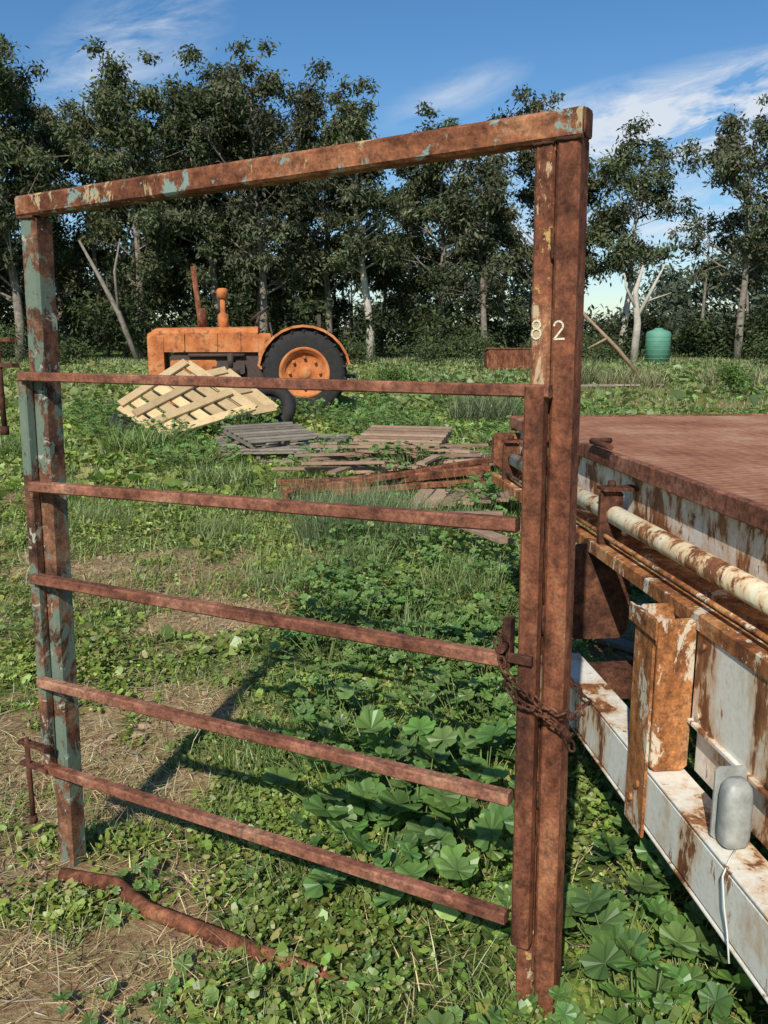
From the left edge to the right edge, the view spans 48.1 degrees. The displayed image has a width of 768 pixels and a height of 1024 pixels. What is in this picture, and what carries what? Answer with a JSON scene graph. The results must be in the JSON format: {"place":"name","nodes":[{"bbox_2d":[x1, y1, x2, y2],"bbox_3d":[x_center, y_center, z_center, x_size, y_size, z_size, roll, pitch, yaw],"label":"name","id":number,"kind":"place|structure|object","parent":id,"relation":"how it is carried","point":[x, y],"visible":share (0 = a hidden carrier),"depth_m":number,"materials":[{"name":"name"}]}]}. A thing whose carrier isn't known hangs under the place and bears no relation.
{"place":"outdoors","nodes":[
{"label":"outdoors","id":0,"kind":"place"},
{"bbox_2d":[0,343,767,1023],"bbox_3d":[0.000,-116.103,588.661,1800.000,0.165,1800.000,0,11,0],"label":"ground","id":1,"kind":"structure","parent":0,"point":[134,929],"depth_m":2.79,"materials":[{"name":"soil"}]},
{"bbox_2d":[0,315,28,362],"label":"shrub","id":2,"kind":"object","parent":1,"relation":"on","point":[5,344],"visible":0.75,"depth_m":58.71,"materials":[{"name":"green plant"}]},
{"bbox_2d":[0,97,60,295],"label":"gum tree","id":3,"kind":"object","parent":1,"relation":"on","point":[4,285],"visible":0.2,"depth_m":66.76,"materials":[{"name":"green plant"}]},
{"bbox_2d":[0,427,78,459],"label":"grass tuft","id":4,"kind":"object","parent":1,"relation":"on","point":[17,446],"visible":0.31,"depth_m":12.27,"materials":[{"name":"green plant"}]},
{"bbox_2d":[0,32,96,360],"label":"gum tree","id":5,"kind":"object","parent":1,"relation":"on","point":[13,86],"visible":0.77,"depth_m":63.99,"materials":[{"name":"green plant"}]},
{"bbox_2d":[0,87,112,352],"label":"gum tree","id":6,"kind":"object","parent":1,"relation":"on","point":[60,301],"visible":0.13,"depth_m":76.62,"materials":[{"name":"green plant"}]},
{"bbox_2d":[17,326,107,365],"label":"shrub","id":7,"kind":"object","parent":1,"relation":"on","point":[66,353],"visible":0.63,"depth_m":51.03,"materials":[{"name":"green plant"}]},
{"bbox_2d":[19,112,149,357],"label":"gum tree","id":8,"kind":"object","parent":1,"relation":"on","point":[77,267],"visible":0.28,"depth_m":70.97,"materials":[{"name":"green plant"}]},
{"bbox_2d":[68,496,135,526],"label":"grass tuft","id":9,"kind":"object","parent":1,"relation":"on","point":[85,519],"visible":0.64,"depth_m":7.92,"materials":[{"name":"green plant"}]},
{"bbox_2d":[9,35,207,359],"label":"gum tree","id":10,"kind":"object","parent":1,"relation":"on","point":[117,130],"visible":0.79,"depth_m":63.91,"materials":[{"name":"green plant"}]},
{"bbox_2d":[78,239,139,360],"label":"leaning trunk","id":11,"kind":"object","parent":1,"relation":"on","point":[125,330],"visible":0.92,"depth_m":63.08,"materials":[{"name":"grey plant"}]},
{"bbox_2d":[107,412,150,429],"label":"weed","id":12,"kind":"object","parent":1,"relation":"on","point":[123,416],"visible":0.14,"depth_m":14.98,"materials":[{"name":"plant"}]},
{"bbox_2d":[91,423,185,455],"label":"grass tuft","id":13,"kind":"object","parent":1,"relation":"on","point":[146,442],"visible":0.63,"depth_m":12.49,"materials":[{"name":"green plant"}]},
{"bbox_2d":[0,495,298,660],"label":"mallow patch","id":14,"kind":"object","parent":1,"relation":"on","point":[231,637],"visible":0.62,"depth_m":4.99,"materials":[{"name":"green plant"}]},
{"bbox_2d":[0,551,320,986],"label":"soil clods","id":15,"kind":"object","parent":1,"relation":"on","point":[141,731],"visible":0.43,"depth_m":3.66,"materials":[{"name":"brown soil"}]},
{"bbox_2d":[85,105,252,326],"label":"gum tree","id":16,"kind":"object","parent":1,"relation":"on","point":[171,293],"visible":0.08,"depth_m":75.00,"materials":[{"name":"green plant"}]},
{"bbox_2d":[173,454,258,489],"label":"grass tuft","id":17,"kind":"object","parent":1,"relation":"on","point":[206,475],"visible":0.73,"depth_m":9.80,"materials":[{"name":"green plant"}]},
{"bbox_2d":[112,43,322,326],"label":"gum tree","id":18,"kind":"object","parent":1,"relation":"on","point":[188,104],"visible":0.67,"depth_m":66.37,"materials":[{"name":"green plant"}]},
{"bbox_2d":[0,576,434,1002],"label":"twigs","id":19,"kind":"object","parent":1,"relation":"on","point":[47,937],"visible":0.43,"depth_m":3.06,"materials":[{"name":"brown wood"}]},
{"bbox_2d":[182,507,258,541],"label":"grass tuft","id":20,"kind":"object","parent":1,"relation":"on","point":[214,528],"visible":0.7,"depth_m":7.33,"materials":[{"name":"green plant"}]},
{"bbox_2d":[166,366,278,423],"bbox_3d":[-2.947,-2.133,15.721,1.923,1.012,0.924,-6,13,-26],"label":"wooden crate panel","id":21,"kind":"object","parent":1,"relation":"on","point":[264,403],"visible":0.33,"depth_m":15.84,"materials":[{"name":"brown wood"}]},
{"bbox_2d":[200,708,295,781],"bbox_3d":[-0.518,0.902,3.341,0.471,0.180,0.498,0,11,0],"label":"grass tuft","id":22,"kind":"object","parent":1,"relation":"on","point":[238,745],"visible":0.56,"depth_m":3.32,"materials":[{"name":"green plant"}]},
{"bbox_2d":[146,266,357,413],"bbox_3d":[-2.867,-3.769,18.951,4.540,3.133,2.132,-1,11,-4],"label":"orange tractor","id":23,"kind":"object","parent":1,"relation":"on","point":[307,352],"visible":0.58,"depth_m":18.50,"materials":[{"name":"metal"}]},
{"bbox_2d":[172,111,337,326],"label":"gum tree","id":24,"kind":"object","parent":1,"relation":"on","point":[270,140],"visible":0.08,"depth_m":76.92,"materials":[{"name":"green plant"}]},
{"bbox_2d":[1,438,509,576],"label":"dry straw","id":25,"kind":"object","parent":1,"relation":"on","point":[163,549],"visible":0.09,"depth_m":6.64,"materials":[{"name":"beige plant"}]},
{"bbox_2d":[215,434,308,462],"bbox_3d":[-1.750,-0.921,12.248,1.202,0.133,1.403,-4,15,-14],"label":"wooden pallet","id":26,"kind":"object","parent":1,"relation":"on","point":[233,444],"visible":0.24,"depth_m":12.07,"materials":[{"name":"grey wood"}]},
{"bbox_2d":[221,422,326,451],"bbox_3d":[-1.597,-1.092,12.317,1.102,0.133,1.299,-7,18,-28],"label":"wooden pallet","id":27,"kind":"object","parent":26,"relation":"on","point":[281,434],"visible":0.96,"depth_m":12.17,"materials":[{"name":"grey wood"}]},
{"bbox_2d":[160,35,379,332],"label":"gum tree","id":28,"kind":"object","parent":1,"relation":"on","point":[227,85],"visible":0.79,"depth_m":64.96,"materials":[{"name":"green plant"}]},
{"bbox_2d":[246,389,295,424],"bbox_3d":[-2.150,-1.981,16.227,0.979,0.979,0.247,12,-17,-2],"label":"old tyre","id":29,"kind":"object","parent":1,"relation":"on","point":[287,400],"visible":0.47,"depth_m":16.17,"materials":[{"name":"rubber"}]},
{"bbox_2d":[223,549,322,595],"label":"grass tuft","id":30,"kind":"object","parent":1,"relation":"on","point":[279,569],"visible":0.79,"depth_m":5.74,"materials":[{"name":"green plant"}]},
{"bbox_2d":[238,473,341,518],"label":"grass tuft","id":31,"kind":"object","parent":1,"relation":"on","point":[301,496],"visible":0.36,"depth_m":8.34,"materials":[{"name":"green plant"}]},
{"bbox_2d":[253,434,350,462],"bbox_3d":[-1.103,-0.904,12.055,1.102,0.133,1.512,0,14,6],"label":"wooden pallet","id":32,"kind":"object","parent":1,"relation":"on","point":[293,446],"visible":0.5,"depth_m":11.66,"materials":[{"name":"grey wood"}]},
{"bbox_2d":[14,105,592,1023],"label":"steel gate frame","id":33,"kind":"object","parent":1,"relation":"on","point":[558,139],"visible":0.9,"depth_m":1.86,"materials":[{"name":"brown metal"}]},
{"bbox_2d":[0,338,592,949],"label":"steel gate","id":34,"kind":"structure","parent":33,"relation":"attached to","point":[502,656],"depth_m":2.00,"materials":[{"name":"brown metal"}]},
{"bbox_2d":[52,849,570,1023],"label":"mallow patch","id":35,"kind":"object","parent":1,"relation":"on","point":[372,956],"visible":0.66,"depth_m":2.19,"materials":[{"name":"green plant"}]},
{"bbox_2d":[262,121,379,324],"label":"gum tree","id":36,"kind":"object","parent":1,"relation":"on","point":[340,286],"visible":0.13,"depth_m":76.31,"materials":[{"name":"green plant"}]},
{"bbox_2d":[276,90,384,334],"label":"gum tree","id":37,"kind":"object","parent":1,"relation":"on","point":[315,255],"visible":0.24,"depth_m":69.76,"materials":[{"name":"green plant"}]},
{"bbox_2d":[0,451,679,618],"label":"grass","id":38,"kind":"structure","parent":1,"relation":"on","point":[265,553],"depth_m":6.74,"materials":[{"name":"green plant"}]},
{"bbox_2d":[274,474,416,556],"bbox_3d":[-0.359,-0.014,6.973,1.424,0.587,1.586,0,11,0],"label":"grass tuft","id":39,"kind":"object","parent":1,"relation":"on","point":[310,525],"visible":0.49,"depth_m":6.91,"materials":[{"name":"green plant"}]},
{"bbox_2d":[62,393,632,516],"bbox_3d":[0.019,-1.452,14.167,10.017,0.579,13.968,-5,12,-21],"label":"mallow patch","id":40,"kind":"object","parent":1,"relation":"on","point":[367,411],"visible":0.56,"depth_m":13.62,"materials":[{"name":"green plant"}]},
{"bbox_2d":[303,527,403,577],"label":"grass tuft","id":41,"kind":"object","parent":1,"relation":"on","point":[370,550],"visible":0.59,"depth_m":6.06,"materials":[{"name":"green plant"}]},
{"bbox_2d":[299,74,421,359],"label":"gum tree","id":42,"kind":"object","parent":1,"relation":"on","point":[344,123],"visible":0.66,"depth_m":65.09,"materials":[{"name":"green plant"}]},
{"bbox_2d":[339,333,385,364],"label":"shrub","id":43,"kind":"object","parent":1,"relation":"on","point":[354,352],"visible":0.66,"depth_m":52.56,"materials":[{"name":"green plant"}]},
{"bbox_2d":[310,448,420,473],"bbox_3d":[-0.105,-0.697,10.970,1.102,0.133,1.412,5,16,28],"label":"wooden pallet","id":44,"kind":"object","parent":1,"relation":"on","point":[367,457],"visible":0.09,"depth_m":10.55,"materials":[{"name":"wood"}]},
{"bbox_2d":[352,436,474,467],"bbox_3d":[0.354,-0.798,11.252,1.202,0.133,1.504,-3,16,-17],"label":"wooden pallet","id":45,"kind":"object","parent":44,"relation":"on","point":[459,448],"visible":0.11,"depth_m":10.93,"materials":[{"name":"wood"}]},
{"bbox_2d":[350,425,452,454],"bbox_3d":[0.250,-0.930,11.031,1.101,0.133,1.319,2,16,11],"label":"wooden pallet","id":46,"kind":"object","parent":45,"relation":"on","point":[439,435],"visible":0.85,"depth_m":10.97,"materials":[{"name":"wood"}]},
{"bbox_2d":[303,470,437,529],"bbox_3d":[-0.129,-0.106,7.476,1.398,0.522,1.344,11,16,43],"label":"grass tuft","id":47,"kind":"object","parent":1,"relation":"on","point":[396,499],"visible":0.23,"depth_m":7.48,"materials":[{"name":"green plant"}]},
{"bbox_2d":[273,443,488,474],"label":"timber offcuts","id":48,"kind":"object","parent":1,"relation":"on","point":[355,466],"visible":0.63,"depth_m":9.90,"materials":[{"name":"grey wood"}]},
{"bbox_2d":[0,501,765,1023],"bbox_3d":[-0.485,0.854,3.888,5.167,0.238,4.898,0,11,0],"label":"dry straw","id":49,"kind":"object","parent":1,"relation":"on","point":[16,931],"visible":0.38,"depth_m":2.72,"materials":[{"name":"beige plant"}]},
{"bbox_2d":[0,648,767,1023],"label":"clover cover","id":50,"kind":"object","parent":1,"relation":"on","point":[324,914],"visible":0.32,"depth_m":2.56,"materials":[{"name":"green plant"}]},
{"bbox_2d":[0,271,767,359],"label":"undergrowth","id":51,"kind":"object","parent":1,"relation":"on","point":[693,334],"visible":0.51,"depth_m":70.00,"materials":[{"name":"green plant"}]},
{"bbox_2d":[0,495,767,663],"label":"clover cover","id":52,"kind":"object","parent":1,"relation":"on","point":[99,640],"visible":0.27,"depth_m":5.97,"materials":[{"name":"green plant"}]},
{"bbox_2d":[0,595,767,1023],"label":"grass","id":53,"kind":"structure","parent":1,"relation":"on","point":[224,843],"depth_m":2.89,"materials":[{"name":"green plant"}]},
{"bbox_2d":[0,403,767,505],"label":"weed cover","id":54,"kind":"object","parent":1,"relation":"on","point":[110,476],"visible":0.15,"depth_m":11.71,"materials":[{"name":"green plant"}]},
{"bbox_2d":[117,359,257,434],"bbox_3d":[-3.389,-1.969,14.820,2.203,1.295,1.225,-7,13,-30],"label":"wooden crate panel","id":55,"kind":"object","parent":54,"relation":"on","point":[185,406],"visible":0.79,"depth_m":14.77,"materials":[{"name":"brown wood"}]},
{"bbox_2d":[421,449,498,472],"bbox_3d":[1.002,-0.627,10.684,1.003,0.133,1.001,14,17,36],"label":"wooden pallet","id":56,"kind":"object","parent":54,"relation":"on","point":[490,464],"visible":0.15,"depth_m":10.74,"materials":[{"name":"wood"}]},
{"bbox_2d":[0,200,767,352],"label":"distant trees","id":57,"kind":"object","parent":1,"relation":"on","point":[679,297],"visible":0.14,"depth_m":117.08,"materials":[{"name":"green plant"}]},
{"bbox_2d":[0,378,767,457],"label":"grass","id":58,"kind":"structure","parent":1,"relation":"on","point":[761,401],"depth_m":20.94,"materials":[{"name":"green plant"}]},
{"bbox_2d":[277,456,491,498],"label":"rusty steel beams","id":59,"kind":"structure","parent":1,"relation":"on","point":[479,467],"depth_m":8.72,"materials":[{"name":"brown metal"}]},
{"bbox_2d":[1,355,767,383],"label":"grass","id":60,"kind":"structure","parent":1,"relation":"on","point":[114,360],"depth_m":53.48,"materials":[{"name":"green plant"}]},
{"bbox_2d":[304,694,464,795],"bbox_3d":[0.006,0.872,3.153,0.676,0.227,0.673,0,11,0],"label":"grass tuft","id":61,"kind":"object","parent":1,"relation":"on","point":[381,744],"visible":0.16,"depth_m":3.27,"materials":[{"name":"green plant"}]},
{"bbox_2d":[2,360,767,408],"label":"weed cover","id":62,"kind":"object","parent":1,"relation":"on","point":[119,394],"visible":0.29,"depth_m":28.19,"materials":[{"name":"green plant"}]},
{"bbox_2d":[260,709,515,906],"bbox_3d":[0.082,0.916,2.833,1.002,0.311,1.022,0,11,0],"label":"mallow plant","id":63,"kind":"object","parent":1,"relation":"on","point":[427,835],"visible":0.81,"depth_m":2.71,"materials":[{"name":"green plant"}]},
{"bbox_2d":[329,163,451,356],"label":"gum tree","id":64,"kind":"object","parent":1,"relation":"on","point":[409,286],"visible":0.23,"depth_m":75.76,"materials":[{"name":"green plant"}]},
{"bbox_2d":[264,521,520,620],"bbox_3d":[0.217,0.334,5.797,1.956,0.250,2.281,2,11,8],"label":"mallow patch","id":65,"kind":"object","parent":1,"relation":"on","point":[333,571],"visible":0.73,"depth_m":5.71,"materials":[{"name":"green plant"}]},
{"bbox_2d":[450,510,520,543],"bbox_3d":[0.725,0.086,6.096,0.506,0.110,1.242,-2,11,-9],"label":"timber plank","id":66,"kind":"object","parent":65,"relation":"on","point":[493,536],"visible":0.31,"depth_m":5.73,"materials":[{"name":"beige wood"}]},
{"bbox_2d":[367,361,419,380],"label":"shrub","id":67,"kind":"object","parent":1,"relation":"on","point":[390,375],"visible":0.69,"depth_m":30.63,"materials":[{"name":"green plant"}]},
{"bbox_2d":[337,488,462,552],"bbox_3d":[0.102,0.042,6.808,1.235,0.469,1.251,0,11,0],"label":"grass tuft","id":68,"kind":"object","parent":1,"relation":"on","point":[390,527],"visible":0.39,"depth_m":6.73,"materials":[{"name":"green plant"}]},
{"bbox_2d":[59,224,748,357],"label":"distant trunks","id":69,"kind":"object","parent":1,"relation":"on","point":[530,306],"visible":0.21,"depth_m":86.09,"materials":[{"name":"grey plant"}]},
{"bbox_2d":[356,594,472,658],"bbox_3d":[0.151,0.584,4.522,0.670,0.282,0.678,0,11,0],"label":"grass tuft","id":70,"kind":"object","parent":1,"relation":"on","point":[406,614],"visible":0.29,"depth_m":4.55,"materials":[{"name":"green plant"}]},
{"bbox_2d":[387,330,464,363],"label":"shrub","id":71,"kind":"object","parent":1,"relation":"on","point":[429,355],"visible":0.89,"depth_m":56.66,"materials":[{"name":"green plant"}]},
{"bbox_2d":[252,580,609,783],"bbox_3d":[0.227,0.661,4.102,1.709,0.316,2.178,0,11,0],"label":"mallow patch","id":72,"kind":"object","parent":1,"relation":"on","point":[467,681],"visible":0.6,"depth_m":3.91,"materials":[{"name":"green plant"}]},
{"bbox_2d":[369,100,521,359],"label":"gum tree","id":73,"kind":"object","parent":1,"relation":"on","point":[425,183],"visible":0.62,"depth_m":67.30,"materials":[{"name":"green plant"}]},
{"bbox_2d":[406,489,512,508],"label":"timber boards","id":74,"kind":"object","parent":1,"relation":"on","point":[462,492],"visible":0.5,"depth_m":7.89,"materials":[{"name":"wood"}]},
{"bbox_2d":[403,543,516,606],"bbox_3d":[0.526,0.381,5.505,0.926,0.339,0.757,0,11,0],"label":"grass tuft","id":75,"kind":"object","parent":1,"relation":"on","point":[472,580],"visible":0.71,"depth_m":5.48,"materials":[{"name":"green plant"}]},
{"bbox_2d":[409,485,514,536],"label":"grass tuft","id":76,"kind":"object","parent":1,"relation":"on","point":[461,507],"visible":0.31,"depth_m":7.39,"materials":[{"name":"green plant"}]},
{"bbox_2d":[435,315,513,362],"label":"shrub","id":77,"kind":"object","parent":1,"relation":"on","point":[479,342],"visible":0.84,"depth_m":59.21,"materials":[{"name":"green plant"}]},
{"bbox_2d":[439,468,511,510],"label":"grass tuft","id":78,"kind":"object","parent":1,"relation":"on","point":[480,494],"visible":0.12,"depth_m":8.22,"materials":[{"name":"green plant"}]},
{"bbox_2d":[430,381,523,422],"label":"grass tuft","id":79,"kind":"object","parent":1,"relation":"on","point":[475,409],"visible":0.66,"depth_m":16.86,"materials":[{"name":"green plant"}]},
{"bbox_2d":[436,154,520,356],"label":"gum tree","id":80,"kind":"object","parent":1,"relation":"on","point":[492,177],"visible":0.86,"depth_m":65.53,"materials":[{"name":"green plant"}]},
{"bbox_2d":[465,446,501,472],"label":"grass tuft","id":81,"kind":"object","parent":1,"relation":"on","point":[493,466],"visible":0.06,"depth_m":10.40,"materials":[{"name":"green plant"}]},
{"bbox_2d":[483,348,530,369],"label":"rusty steel bin","id":82,"kind":"object","parent":1,"relation":"on","point":[503,358],"visible":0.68,"depth_m":42.74,"materials":[{"name":"brown metal"}]},
{"bbox_2d":[481,84,600,293],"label":"gum tree","id":83,"kind":"object","parent":1,"relation":"on","point":[525,159],"visible":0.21,"depth_m":68.86,"materials":[{"name":"green plant"}]},
{"bbox_2d":[517,326,596,360],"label":"shrub","id":84,"kind":"object","parent":1,"relation":"on","point":[529,341],"visible":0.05,"depth_m":56.22,"materials":[{"name":"green plant"}]},
{"bbox_2d":[522,358,617,384],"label":"grass tuft","id":85,"kind":"object","parent":1,"relation":"on","point":[586,377],"visible":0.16,"depth_m":30.13,"materials":[{"name":"green plant"}]},
{"bbox_2d":[514,147,632,294],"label":"gum tree","id":86,"kind":"object","parent":1,"relation":"on","point":[590,201],"visible":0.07,"depth_m":73.38,"materials":[{"name":"green plant"}]},
{"bbox_2d":[418,774,754,1023],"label":"mallow plant","id":87,"kind":"object","parent":1,"relation":"on","point":[661,987],"visible":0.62,"depth_m":2.04,"materials":[{"name":"green plant"}]},
{"bbox_2d":[583,313,640,374],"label":"fallen branch","id":88,"kind":"object","parent":1,"relation":"on","point":[620,352],"visible":0.7,"depth_m":30.54,"materials":[{"name":"brown wood"}]},
{"bbox_2d":[582,322,642,362],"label":"shrub","id":89,"kind":"object","parent":1,"relation":"on","point":[602,355],"visible":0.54,"depth_m":60.12,"materials":[{"name":"green plant"}]},
{"bbox_2d":[581,384,663,386],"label":"scattered boards","id":90,"kind":"object","parent":1,"relation":"on","point":[606,385],"visible":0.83,"depth_m":28.60,"materials":[{"name":"grey wood"}]},
{"bbox_2d":[491,413,767,1002],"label":"flatbed trailer","id":91,"kind":"object","parent":1,"relation":"on","point":[681,500],"visible":0.94,"depth_m":2.33,"materials":[{"name":"white paint"}]},
{"bbox_2d":[585,576,679,653],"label":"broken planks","id":92,"kind":"object","parent":1,"relation":"on","point":[624,645],"visible":0.08,"depth_m":4.44,"materials":[{"name":"wood"}]},
{"bbox_2d":[589,364,680,388],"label":"grass tuft","id":93,"kind":"object","parent":1,"relation":"on","point":[623,377],"visible":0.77,"depth_m":29.20,"materials":[{"name":"green plant"}]},
{"bbox_2d":[586,110,703,354],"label":"gum tree","id":94,"kind":"object","parent":1,"relation":"on","point":[626,248],"visible":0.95,"depth_m":68.03,"materials":[{"name":"green plant"}]},
{"bbox_2d":[624,262,669,362],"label":"dead tree","id":95,"kind":"object","parent":1,"relation":"on","point":[637,313],"visible":0.94,"depth_m":61.22,"materials":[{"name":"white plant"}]},
{"bbox_2d":[644,328,670,362],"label":"green water tank","id":96,"kind":"object","parent":1,"relation":"on","point":[657,344],"visible":0.98,"depth_m":59.73,"materials":[{"name":"green plastic"}]},
{"bbox_2d":[663,93,767,359],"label":"gum tree","id":97,"kind":"object","parent":1,"relation":"on","point":[731,166],"visible":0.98,"depth_m":66.32,"materials":[{"name":"green plant"}]},
{"bbox_2d":[688,361,767,386],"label":"grass tuft","id":98,"kind":"object","parent":1,"relation":"on","point":[761,378],"visible":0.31,"depth_m":29.45,"materials":[{"name":"green plant"}]},
{"bbox_2d":[703,358,756,393],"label":"shrub","id":99,"kind":"object","parent":1,"relation":"on","point":[736,377],"visible":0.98,"depth_m":24.90,"materials":[{"name":"green plant"}]},
{"bbox_2d":[730,324,767,365],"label":"shrub","id":100,"kind":"object","parent":1,"relation":"on","point":[760,346],"visible":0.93,"depth_m":50.46,"materials":[{"name":"green plant"}]},
{"bbox_2d":[737,160,767,259],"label":"gum tree","id":101,"kind":"object","parent":1,"relation":"on","point":[762,250],"visible":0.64,"depth_m":64.06,"materials":[{"name":"green plant"}]},
{"bbox_2d":[0,0,767,340],"label":"sky","id":102,"kind":"structure","parent":0,"point":[682,63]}
]}

